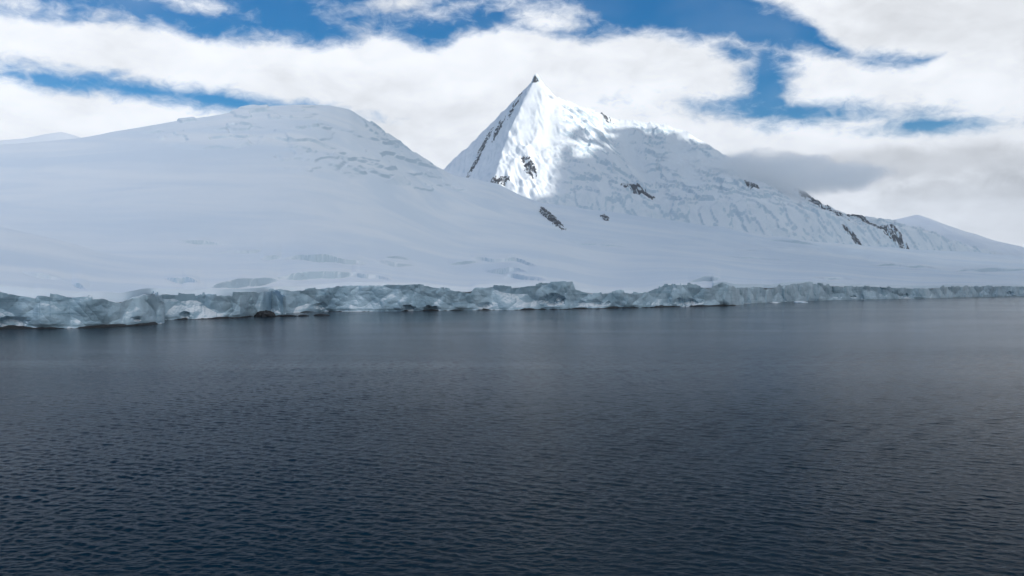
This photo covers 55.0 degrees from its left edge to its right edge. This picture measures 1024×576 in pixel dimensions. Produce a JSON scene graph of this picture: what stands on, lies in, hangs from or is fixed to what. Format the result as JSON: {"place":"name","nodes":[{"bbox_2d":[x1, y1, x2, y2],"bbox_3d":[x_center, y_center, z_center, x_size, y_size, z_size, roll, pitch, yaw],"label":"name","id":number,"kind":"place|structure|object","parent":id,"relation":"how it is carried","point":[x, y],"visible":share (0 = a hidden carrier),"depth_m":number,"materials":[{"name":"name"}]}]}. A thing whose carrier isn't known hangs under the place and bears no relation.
{"place":"outdoors","nodes":[
{"label":"outdoors","id":0,"kind":"place"},
{"bbox_2d":[0,132,80,144],"bbox_3d":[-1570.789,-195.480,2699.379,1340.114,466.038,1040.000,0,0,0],"label":"hill","id":1,"kind":"structure","parent":0,"point":[53,136],"depth_m":2678.40,"materials":[{"name":"white snow"}]},
{"bbox_2d":[0,291,1023,575],"bbox_3d":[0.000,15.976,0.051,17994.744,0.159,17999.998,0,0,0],"label":"water","id":2,"kind":"structure","parent":0,"point":[870,437],"depth_m":99.06,"materials":[{"name":"blue liquid"}]},
{"bbox_2d":[0,322,157,328],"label":"rock ledge","id":3,"kind":"object","parent":2,"relation":"in","point":[92,326],"visible":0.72,"depth_m":365.32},
{"bbox_2d":[0,292,164,327],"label":"ice cliff","id":4,"kind":"structure","parent":2,"relation":"in","point":[57,310],"depth_m":365.16,"materials":[{"name":"white ice"}]},
{"bbox_2d":[174,316,253,319],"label":"rock ledge","id":5,"kind":"object","parent":2,"relation":"in","point":[218,317],"visible":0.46,"depth_m":464.23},
{"bbox_2d":[152,290,285,319],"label":"ice cliff","id":6,"kind":"structure","parent":2,"relation":"in","point":[204,305],"depth_m":469.97,"materials":[{"name":"white ice"}]},
{"bbox_2d":[254,310,274,316],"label":"shore rock","id":7,"kind":"object","parent":2,"relation":"in","point":[266,313],"visible":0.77,"depth_m":493.90,"materials":[{"name":"brown stone"}]},
{"bbox_2d":[275,315,295,316],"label":"shore rock","id":8,"kind":"object","parent":2,"relation":"in","point":[285,315],"visible":0.85,"depth_m":495.13,"materials":[{"name":"grey stone"}]},
{"bbox_2d":[303,308,489,311],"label":"rock ledge","id":9,"kind":"object","parent":2,"relation":"in","point":[426,310],"visible":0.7,"depth_m":608.09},
{"bbox_2d":[269,281,743,312],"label":"ice cliff","id":10,"kind":"structure","parent":2,"relation":"in","point":[550,295],"depth_m":628.85,"materials":[{"name":"white ice"}]},
{"bbox_2d":[520,304,733,309],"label":"rock ledge","id":11,"kind":"object","parent":2,"relation":"in","point":[634,307],"visible":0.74,"depth_m":685.11,"materials":[{"name":"grey stone"}]},
{"bbox_2d":[735,282,1023,303],"bbox_3d":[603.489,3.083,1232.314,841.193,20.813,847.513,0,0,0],"label":"ice cliff","id":12,"kind":"structure","parent":2,"relation":"in","point":[808,291],"depth_m":1072.65,"materials":[{"name":"white ice"}]},
{"bbox_2d":[0,104,1023,301],"bbox_3d":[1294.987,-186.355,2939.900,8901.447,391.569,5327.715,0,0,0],"label":"snow slope","id":13,"kind":"structure","parent":0,"point":[257,198],"depth_m":1448.22,"materials":[{"name":"white snow"}]},
{"bbox_2d":[539,207,565,229],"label":"rock outcrop","id":14,"kind":"object","parent":13,"relation":"on","point":[546,213],"visible":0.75,"depth_m":2411.92,"materials":[{"name":"grey stone"}]},
{"bbox_2d":[600,214,608,220],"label":"rock outcrop","id":15,"kind":"object","parent":13,"relation":"on","point":[604,216],"visible":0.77,"depth_m":2677.64,"materials":[{"name":"grey stone"}]},
{"bbox_2d":[0,0,1023,246],"label":"sky","id":16,"kind":"structure","parent":0,"point":[884,109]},
{"bbox_2d":[443,74,1003,289],"bbox_3d":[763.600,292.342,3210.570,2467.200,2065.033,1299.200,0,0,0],"label":"mountain","id":17,"kind":"structure","parent":0,"point":[586,158],"depth_m":3127.49,"materials":[{"name":"white snow"}]},
{"bbox_2d":[466,127,493,177],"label":"rock outcrop","id":18,"kind":"object","parent":17,"relation":"on","point":[481,148],"visible":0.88,"depth_m":3271.30,"materials":[{"name":"grey stone"}]},
{"bbox_2d":[492,116,505,141],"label":"rock outcrop","id":19,"kind":"object","parent":17,"relation":"on","point":[497,129],"visible":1,"depth_m":3292.12,"materials":[{"name":"grey stone"}]},
{"bbox_2d":[491,176,509,185],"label":"rock outcrop","id":20,"kind":"object","parent":17,"relation":"on","point":[501,179],"visible":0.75,"depth_m":2946.89,"materials":[{"name":"grey stone"}]},
{"bbox_2d":[508,92,521,118],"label":"rock outcrop","id":21,"kind":"object","parent":17,"relation":"on","point":[513,106],"visible":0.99,"depth_m":3345.07,"materials":[{"name":"grey stone"}]},
{"bbox_2d":[521,154,536,178],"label":"rock outcrop","id":22,"kind":"object","parent":17,"relation":"on","point":[527,165],"visible":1,"depth_m":2991.12,"materials":[{"name":"grey stone"}]},
{"bbox_2d":[620,183,654,199],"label":"rock outcrop","id":23,"kind":"object","parent":17,"relation":"on","point":[634,187],"visible":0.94,"depth_m":2986.41,"materials":[{"name":"grey stone"}]},
{"bbox_2d":[744,180,759,188],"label":"rock outcrop","id":24,"kind":"object","parent":17,"relation":"on","point":[748,183],"visible":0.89,"depth_m":3174.19,"materials":[{"name":"grey stone"}]},
{"bbox_2d":[788,185,849,220],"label":"rock outcrop","id":25,"kind":"object","parent":17,"relation":"on","point":[806,194],"visible":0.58,"depth_m":3325.51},
{"bbox_2d":[842,224,860,244],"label":"rock outcrop","id":26,"kind":"object","parent":17,"relation":"on","point":[854,238],"visible":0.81,"depth_m":3157.20,"materials":[{"name":"grey stone"}]},
{"bbox_2d":[847,214,932,288],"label":"rock outcrop","id":27,"kind":"object","parent":17,"relation":"on","point":[894,238],"visible":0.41,"depth_m":3290.93,"materials":[{"name":"grey stone"}]},
{"bbox_2d":[895,215,1023,255],"bbox_3d":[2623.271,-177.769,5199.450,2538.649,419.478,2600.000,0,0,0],"label":"hill","id":28,"kind":"structure","parent":0,"point":[953,234],"depth_m":4786.84,"materials":[{"name":"white snow"}]}
]}

